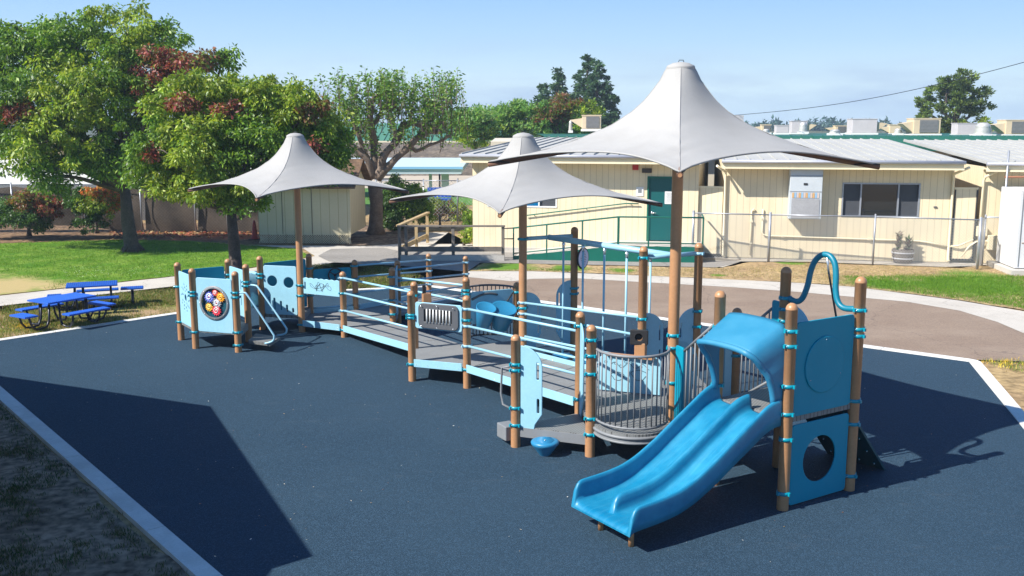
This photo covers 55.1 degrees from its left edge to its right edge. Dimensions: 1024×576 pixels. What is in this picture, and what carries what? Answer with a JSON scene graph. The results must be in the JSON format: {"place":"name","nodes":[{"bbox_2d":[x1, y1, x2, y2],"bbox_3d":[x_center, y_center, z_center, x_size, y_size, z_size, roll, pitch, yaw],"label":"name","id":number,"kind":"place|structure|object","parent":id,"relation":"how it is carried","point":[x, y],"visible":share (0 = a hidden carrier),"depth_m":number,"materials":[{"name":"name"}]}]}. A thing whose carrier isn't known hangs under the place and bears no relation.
{"place":"outdoors","nodes":[
{"label":"outdoors","id":0,"kind":"place"},
{"bbox_2d":[0,239,306,294],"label":"lawn","id":1,"kind":"structure","parent":0,"point":[14,284],"depth_m":31.85,"materials":[{"name":"green plant"}]},
{"bbox_2d":[0,0,246,252],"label":"broadleaf tree","id":2,"kind":"object","parent":1,"relation":"on","point":[77,94],"visible":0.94,"depth_m":32.22,"materials":[{"name":"green plant"}]},
{"bbox_2d":[0,263,425,337],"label":"picnic grass","id":3,"kind":"structure","parent":0,"point":[145,296],"depth_m":23.22,"materials":[{"name":"green plant"}]},
{"bbox_2d":[7,322,40,329],"bbox_3d":[-10.501,0.821,21.283,0.792,0.060,1.207,-8,13,-41],"label":"yellow flower patch","id":4,"kind":"object","parent":3,"relation":"on","point":[21,325],"visible":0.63,"depth_m":21.23,"materials":[{"name":"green plant"}]},
{"bbox_2d":[9,292,115,329],"bbox_3d":[-9.819,0.499,21.408,1.610,0.602,2.060,6,11,32],"label":"picnic table","id":5,"kind":"object","parent":3,"relation":"on","point":[48,302],"visible":1,"depth_m":21.26,"materials":[{"name":"blue metal"}]},
{"bbox_2d":[47,280,118,310],"bbox_3d":[-10.142,0.199,23.217,1.565,0.602,1.510,-4,10,-22],"label":"picnic table","id":6,"kind":"object","parent":3,"relation":"on","point":[83,285],"visible":0.87,"depth_m":23.09,"materials":[{"name":"blue metal"}]},
{"bbox_2d":[120,286,143,303],"bbox_3d":[-9.280,0.179,24.002,0.520,0.419,0.360,-3,10,-20],"label":"pedestal stool","id":7,"kind":"object","parent":3,"relation":"on","point":[132,288],"visible":1,"depth_m":23.95,"materials":[{"name":"blue metal"}]},
{"bbox_2d":[112,66,357,269],"bbox_3d":[-7.655,-3.224,27.643,6.721,6.029,3.981,-4,10,-20],"label":"broadleaf tree","id":8,"kind":"object","parent":3,"relation":"on","point":[230,118],"visible":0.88,"depth_m":26.59,"materials":[{"name":"green plant"}]},
{"bbox_2d":[365,188,472,204],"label":"lawn","id":9,"kind":"structure","parent":0,"point":[466,201],"depth_m":58.01,"materials":[{"name":"green plant"}]},
{"bbox_2d":[435,103,509,149],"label":"broadleaf tree","id":10,"kind":"object","parent":9,"relation":"on","point":[483,126],"visible":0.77,"depth_m":58.64,"materials":[{"name":"green plant"}]},
{"bbox_2d":[477,97,547,142],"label":"broadleaf tree","id":11,"kind":"object","parent":9,"relation":"on","point":[514,120],"visible":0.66,"depth_m":60.52,"materials":[{"name":"green plant"}]},
{"bbox_2d":[520,91,605,136],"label":"broadleaf tree","id":12,"kind":"object","parent":9,"relation":"on","point":[548,116],"visible":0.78,"depth_m":59.60,"materials":[{"name":"green plant"}]},
{"bbox_2d":[349,142,490,175],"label":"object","id":13,"kind":"structure","parent":0,"point":[454,151],"depth_m":91.77,"materials":[{"name":"metal"}]},
{"bbox_2d":[23,127,995,136],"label":"hills","id":14,"kind":"structure","parent":0,"point":[94,134],"depth_m":321.53,"materials":[{"name":"green plant"}]},
{"bbox_2d":[0,143,1023,575],"bbox_3d":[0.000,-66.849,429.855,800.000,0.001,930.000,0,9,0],"label":"ground","id":15,"kind":"structure","parent":0,"point":[1010,381],"depth_m":17.70,"materials":[{"name":"beige soil"}]},
{"bbox_2d":[0,405,186,575],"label":"bare soil bed","id":16,"kind":"object","parent":15,"relation":"on","point":[68,520],"visible":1,"depth_m":10.74,"materials":[{"name":"brown soil"}]},
{"bbox_2d":[0,406,181,575],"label":"weed tufts","id":17,"kind":"object","parent":16,"relation":"on","point":[13,487],"visible":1,"depth_m":10.92,"materials":[{"name":"green plant"}]},
{"bbox_2d":[0,157,256,219],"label":"outbuilding","id":18,"kind":"structure","parent":15,"relation":"on","point":[8,180],"depth_m":45.52,"materials":[{"name":"grey metal"}]},
{"bbox_2d":[0,223,294,243],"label":"leaf litter bed","id":19,"kind":"object","parent":15,"relation":"on","point":[63,233],"visible":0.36,"depth_m":38.78,"materials":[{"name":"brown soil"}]},
{"bbox_2d":[0,187,65,235],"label":"shrub","id":20,"kind":"object","parent":19,"relation":"on","point":[27,209],"visible":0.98,"depth_m":36.99,"materials":[{"name":"green plant"}]},
{"bbox_2d":[60,186,132,234],"bbox_3d":[-16.292,-2.979,37.980,3.311,2.156,2.320,7,12,37],"label":"shrub","id":21,"kind":"object","parent":19,"relation":"on","point":[93,205],"visible":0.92,"depth_m":37.40,"materials":[{"name":"green plant"}]},
{"bbox_2d":[0,182,258,232],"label":"wooden fence","id":22,"kind":"object","parent":19,"relation":"on","point":[162,216],"visible":0.3,"depth_m":40.09,"materials":[{"name":"brown wood"}]},
{"bbox_2d":[198,132,265,172],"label":"broadleaf tree","id":23,"kind":"object","parent":19,"relation":"on","point":[259,151],"depth_m":41.00,"materials":[{"name":"green plant"}]},
{"bbox_2d":[248,220,259,239],"bbox_3d":[-9.850,-2.222,37.542,0.400,0.735,0.400,0,9,0],"label":"traffic cone","id":24,"kind":"object","parent":19,"relation":"on","point":[254,233],"visible":0.98,"depth_m":37.47,"materials":[{"name":"red"}]},
{"bbox_2d":[283,225,425,245],"bbox_3d":[-6.327,-2.236,39.972,5.453,0.001,8.400,0,9,0],"label":"wood chip bed","id":25,"kind":"object","parent":15,"relation":"on","point":[362,237],"visible":0.39,"depth_m":38.41,"materials":[{"name":"brown wood"}]},
{"bbox_2d":[258,159,371,243],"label":"garden shed","id":26,"kind":"structure","parent":25,"relation":"on","point":[327,210],"depth_m":36.12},
{"bbox_2d":[287,65,471,234],"bbox_3d":[-5.123,-5.466,39.030,7.143,6.720,4.992,0,9,0],"label":"pollarded tree","id":27,"kind":"object","parent":25,"relation":"on","point":[387,91],"visible":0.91,"depth_m":38.59,"materials":[{"name":"green plant"}]},
{"bbox_2d":[365,172,437,230],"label":"shrub","id":28,"kind":"object","parent":25,"relation":"on","point":[394,214],"visible":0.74,"depth_m":40.64,"materials":[{"name":"green plant"}]},
{"bbox_2d":[365,176,471,188],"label":"concrete yard","id":29,"kind":"structure","parent":15,"relation":"on","point":[435,183],"depth_m":79.52,"materials":[{"name":"beige concrete"}]},
{"bbox_2d":[379,174,401,182],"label":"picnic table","id":30,"kind":"object","parent":29,"relation":"on","point":[390,175],"visible":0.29,"depth_m":71.82,"materials":[{"name":"metal"}]},
{"bbox_2d":[351,158,468,186],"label":"lunch shelter","id":31,"kind":"object","parent":29,"relation":"on","point":[444,167],"visible":0.3,"depth_m":59.91,"materials":[{"name":"blue paint"}]},
{"bbox_2d":[557,53,611,132],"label":"conifer","id":32,"kind":"object","parent":29,"relation":"on","point":[587,68],"visible":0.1,"depth_m":97.22,"materials":[{"name":"green plant"}]},
{"bbox_2d":[565,59,621,128],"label":"conifer","id":33,"kind":"object","parent":29,"relation":"on","point":[605,88],"visible":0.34,"depth_m":95.44,"materials":[{"name":"green plant"}]},
{"bbox_2d":[342,123,499,143],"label":"school hall","id":34,"kind":"structure","parent":15,"relation":"on","point":[384,138],"depth_m":100.49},
{"bbox_2d":[375,179,472,223],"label":"chain link fence","id":35,"kind":"object","parent":15,"relation":"on","point":[423,180],"visible":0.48,"depth_m":43.26,"materials":[{"name":"silver metal"}]},
{"bbox_2d":[427,187,450,219],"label":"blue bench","id":36,"kind":"object","parent":15,"relation":"on","point":[434,188],"visible":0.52,"depth_m":45.25,"materials":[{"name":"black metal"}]},
{"bbox_2d":[428,196,468,227],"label":"shrub","id":37,"kind":"object","parent":15,"relation":"on","point":[442,210],"visible":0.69,"depth_m":44.87,"materials":[{"name":"green plant"}]},
{"bbox_2d":[0,232,985,312],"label":"walkway","id":38,"kind":"structure","parent":15,"relation":"on","point":[440,239],"depth_m":30.44,"materials":[{"name":"concrete"}]},
{"bbox_2d":[458,208,472,245],"bbox_3d":[-1.631,-2.211,35.813,0.739,1.350,1.413,0,9,0],"label":"shrub","id":39,"kind":"object","parent":38,"relation":"on","point":[467,234],"visible":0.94,"depth_m":35.69,"materials":[{"name":"green plant"}]},
{"bbox_2d":[891,231,914,262],"bbox_3d":[12.420,-1.330,31.152,0.710,1.036,0.703,0,9,0],"label":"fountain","id":40,"kind":"object","parent":38,"relation":"on","point":[902,254],"visible":0.72,"depth_m":31.03,"materials":[{"name":"grey"}]},
{"bbox_2d":[0,287,1023,575],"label":"rubber play surface","id":41,"kind":"object","parent":15,"relation":"on","point":[360,443],"visible":0.57,"depth_m":12.54,"materials":[{"name":"blue rubber"}]},
{"bbox_2d":[173,60,885,546],"bbox_3d":[-0.033,-1.071,17.213,7.842,5.125,14.595,-7,12,-38],"label":"play structure","id":42,"kind":"object","parent":41,"relation":"on","point":[689,430],"visible":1,"depth_m":12.80,"materials":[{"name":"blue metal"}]},
{"bbox_2d":[531,436,558,455],"bbox_3d":[0.435,2.104,12.969,0.376,0.208,0.374,0,9,0],"label":"stepping seat","id":43,"kind":"object","parent":41,"relation":"on","point":[544,446],"visible":1,"depth_m":12.87,"materials":[{"name":"blue plastic"}]},
{"bbox_2d":[0,285,1023,575],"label":"kerb","id":44,"kind":"structure","parent":15,"relation":"on","point":[170,543],"depth_m":12.82,"materials":[{"name":"concrete"}]},
{"bbox_2d":[319,247,740,270],"bbox_3d":[0.238,-0.881,31.694,14.146,0.001,5.194,2,10,10],"label":"asphalt apron","id":45,"kind":"object","parent":15,"relation":"on","point":[370,255],"visible":0.56,"depth_m":31.75,"materials":[{"name":"grey asphalt"}]},
{"bbox_2d":[396,212,504,260],"bbox_3d":[-1.985,-1.827,33.862,3.529,1.210,4.610,0,9,0],"label":"wooden railing","id":46,"kind":"object","parent":45,"relation":"on","point":[405,247],"visible":0.94,"depth_m":31.66,"materials":[{"name":"brown wood"}]},
{"bbox_2d":[505,214,703,262],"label":"accessible ramp","id":47,"kind":"structure","parent":45,"relation":"on","point":[594,253],"depth_m":31.55,"materials":[{"name":"teal metal"}]},
{"bbox_2d":[73,115,993,131],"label":"wood","id":48,"kind":"object","parent":15,"relation":"on","point":[832,122],"visible":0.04,"depth_m":328.87,"materials":[{"name":"green plant"}]},
{"bbox_2d":[529,82,549,136],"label":"conifer","id":49,"kind":"object","parent":15,"relation":"on","point":[541,86],"visible":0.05,"depth_m":99.73,"materials":[{"name":"green plant"}]},
{"bbox_2d":[536,67,572,136],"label":"conifer","id":50,"kind":"object","parent":15,"relation":"on","point":[559,77],"visible":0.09,"depth_m":98.54,"materials":[{"name":"green plant"}]},
{"bbox_2d":[459,137,708,251],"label":"classroom building","id":51,"kind":"structure","parent":15,"relation":"on","point":[636,177],"depth_m":33.06,"materials":[{"name":"beige"}]},
{"bbox_2d":[487,199,556,207],"bbox_3d":[0.345,-3.273,33.659,2.445,0.995,0.100,2,10,13],"label":"window","id":52,"kind":"structure","parent":51,"relation":"in","point":[550,203],"depth_m":33.55,"materials":[{"name":"white paint"}]},
{"bbox_2d":[568,120,572,132],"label":"vent pipe","id":53,"kind":"object","parent":51,"relation":"on","point":[570,127],"visible":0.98,"depth_m":44.34,"materials":[{"name":"metal"}]},
{"bbox_2d":[571,115,601,130],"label":"condenser unit","id":54,"kind":"object","parent":51,"relation":"on","point":[588,122],"visible":0.98,"depth_m":43.38,"materials":[{"name":"grey metal"}]},
{"bbox_2d":[646,176,671,240],"bbox_3d":[5.057,-2.633,32.670,1.120,2.150,0.128,2,10,13],"label":"door","id":55,"kind":"structure","parent":51,"relation":"in","point":[659,188],"depth_m":32.70,"materials":[{"name":"green paint"}]},
{"bbox_2d":[697,186,723,253],"bbox_3d":[6.548,-2.252,32.464,0.817,2.225,0.090,4,10,21],"label":"boarded screen","id":56,"kind":"object","parent":51,"relation":"attached to","point":[710,199],"visible":0.86,"depth_m":32.41,"materials":[{"name":"beige wood"}]},
{"bbox_2d":[469,262,1023,309],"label":"verge","id":57,"kind":"structure","parent":15,"relation":"on","point":[744,267],"depth_m":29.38,"materials":[{"name":"green plant"}]},
{"bbox_2d":[586,262,1022,287],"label":"dry verge blades","id":58,"kind":"object","parent":57,"relation":"on","point":[842,275],"visible":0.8,"depth_m":29.12,"materials":[{"name":"beige plant"}]},
{"bbox_2d":[691,210,998,269],"bbox_3d":[11.150,-1.517,30.584,10.893,1.590,1.353,1,9,7],"label":"chain link fence","id":59,"kind":"object","parent":57,"relation":"on","point":[980,251],"visible":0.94,"depth_m":30.69,"materials":[{"name":"silver metal"}]},
{"bbox_2d":[986,187,1023,275],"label":"steel locker","id":60,"kind":"object","parent":57,"relation":"on","point":[1010,251],"visible":0.99,"depth_m":29.18,"materials":[{"name":"grey metal"}]},
{"bbox_2d":[1004,150,1023,186],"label":"pipe post","id":61,"kind":"object","parent":57,"relation":"on","point":[1007,169],"visible":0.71,"depth_m":29.83,"materials":[{"name":"white metal"}]},
{"bbox_2d":[491,133,1023,185],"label":"school building","id":62,"kind":"structure","parent":15,"relation":"on","point":[896,138],"depth_m":46.12,"materials":[{"name":"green metal"}]},
{"bbox_2d":[735,115,743,120],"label":"box","id":63,"kind":"object","parent":62,"relation":"on","point":[741,117],"visible":0.14,"depth_m":54.87,"materials":[{"name":"white"}]},
{"bbox_2d":[755,124,771,132],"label":"condenser unit","id":64,"kind":"object","parent":62,"relation":"on","point":[763,126],"visible":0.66,"depth_m":55.25,"materials":[{"name":"grey metal"}]},
{"bbox_2d":[773,125,788,133],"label":"plant box","id":65,"kind":"object","parent":62,"relation":"on","point":[781,129],"visible":0.98,"depth_m":54.30,"materials":[{"name":"white paint"}]},
{"bbox_2d":[789,121,815,133],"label":"plant box","id":66,"kind":"object","parent":62,"relation":"on","point":[793,127],"visible":0.69,"depth_m":56.28,"materials":[{"name":"white paint"}]},
{"bbox_2d":[797,122,808,133],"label":"roof vent","id":67,"kind":"object","parent":62,"relation":"on","point":[803,129],"visible":1,"depth_m":52.12,"materials":[{"name":"metal"}]},
{"bbox_2d":[827,129,842,134],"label":"roof vent","id":68,"kind":"object","parent":62,"relation":"on","point":[834,132],"visible":0.98,"depth_m":50.12,"materials":[{"name":"metal"}]},
{"bbox_2d":[824,126,846,133],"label":"condenser unit","id":69,"kind":"object","parent":62,"relation":"on","point":[843,129],"visible":0.73,"depth_m":56.25,"materials":[{"name":"grey metal"}]},
{"bbox_2d":[845,119,886,134],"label":"condenser unit","id":70,"kind":"object","parent":62,"relation":"on","point":[864,126],"visible":1,"depth_m":53.30,"materials":[{"name":"white paint"}]},
{"bbox_2d":[881,124,900,133],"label":"plant box","id":71,"kind":"object","parent":62,"relation":"on","point":[889,128],"visible":0.61,"depth_m":57.30,"materials":[{"name":"white paint"}]},
{"bbox_2d":[892,128,903,134],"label":"roof vent","id":72,"kind":"object","parent":62,"relation":"on","point":[897,131],"visible":0.98,"depth_m":51.19,"materials":[{"name":"metal"}]},
{"bbox_2d":[897,118,941,134],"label":"condenser unit","id":73,"kind":"object","parent":62,"relation":"on","point":[921,126],"visible":1,"depth_m":50.34,"materials":[{"name":"grey metal"}]},
{"bbox_2d":[950,123,977,134],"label":"plant box","id":74,"kind":"object","parent":62,"relation":"on","point":[962,128],"visible":0.8,"depth_m":52.34,"materials":[{"name":"white paint"}]},
{"bbox_2d":[969,123,995,135],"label":"roof vent","id":75,"kind":"object","parent":62,"relation":"on","point":[983,128],"visible":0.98,"depth_m":49.05,"materials":[{"name":"metal"}]},
{"bbox_2d":[990,120,1023,134],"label":"condenser unit","id":76,"kind":"object","parent":62,"relation":"on","point":[1007,127],"visible":0.98,"depth_m":49.40,"materials":[{"name":"grey metal"}]},
{"bbox_2d":[714,138,973,261],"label":"classroom building","id":77,"kind":"structure","parent":15,"relation":"on","point":[904,180],"depth_m":31.52,"materials":[{"name":"beige"}]},
{"bbox_2d":[841,183,920,216],"bbox_3d":[11.769,-2.811,31.361,2.375,1.095,0.100,2,10,10],"label":"window","id":78,"kind":"structure","parent":77,"relation":"in","point":[858,199],"depth_m":31.37,"materials":[{"name":"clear glass"}]},
{"bbox_2d":[949,187,978,260],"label":"boarded gate","id":79,"kind":"structure","parent":77,"relation":"attached to","point":[965,202],"depth_m":30.95,"materials":[{"name":"beige wood"}]},
{"bbox_2d":[914,68,997,132],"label":"tree","id":80,"kind":"object","parent":15,"relation":"on","point":[953,93],"visible":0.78,"depth_m":80.12,"materials":[{"name":"green plant"}]},
{"bbox_2d":[903,139,1023,262],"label":"classroom building","id":81,"kind":"structure","parent":15,"relation":"on","point":[987,163],"depth_m":31.12,"materials":[{"name":"beige"}]},
{"bbox_2d":[982,357,1023,367],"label":"flower patch","id":82,"kind":"object","parent":15,"relation":"on","point":[1007,364],"visible":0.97,"depth_m":17.98,"materials":[{"name":"yellow plant"}]},
{"bbox_2d":[983,358,1023,372],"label":"verge blades","id":83,"kind":"object","parent":15,"relation":"on","point":[1011,366],"visible":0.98,"depth_m":17.93,"materials":[{"name":"yellow plant"}]},
{"bbox_3d":[21.526,-5.622,36.573,0.228,7.731,0.240,0,9,0],"label":"utility pole","id":84,"kind":"object","parent":15,"relation":"on","visible":0},
{"bbox_2d":[740,62,1023,114],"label":"overhead cable","id":85,"kind":"object","parent":84,"relation":"attached to","point":[890,94],"visible":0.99,"depth_m":44.78,"materials":[{"name":"black rubber"}]},
{"bbox_2d":[0,0,1023,124],"label":"sky","id":86,"kind":"structure","parent":0,"point":[753,56],"materials":[{"name":"blue"}]},
{"bbox_2d":[118,332,984,556],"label":"ground litter","id":87,"kind":"object","parent":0,"point":[453,425],"visible":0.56,"depth_m":12.38,"materials":[{"name":"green plant"}]},
{"bbox_2d":[425,277,1023,360],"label":"asphalt path","id":88,"kind":"structure","parent":0,"point":[902,325],"depth_m":22.92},
{"bbox_2d":[468,271,1023,332],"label":"concrete path","id":89,"kind":"structure","parent":0,"point":[1012,318],"depth_m":26.10,"materials":[{"name":"white concrete"}]}
]}

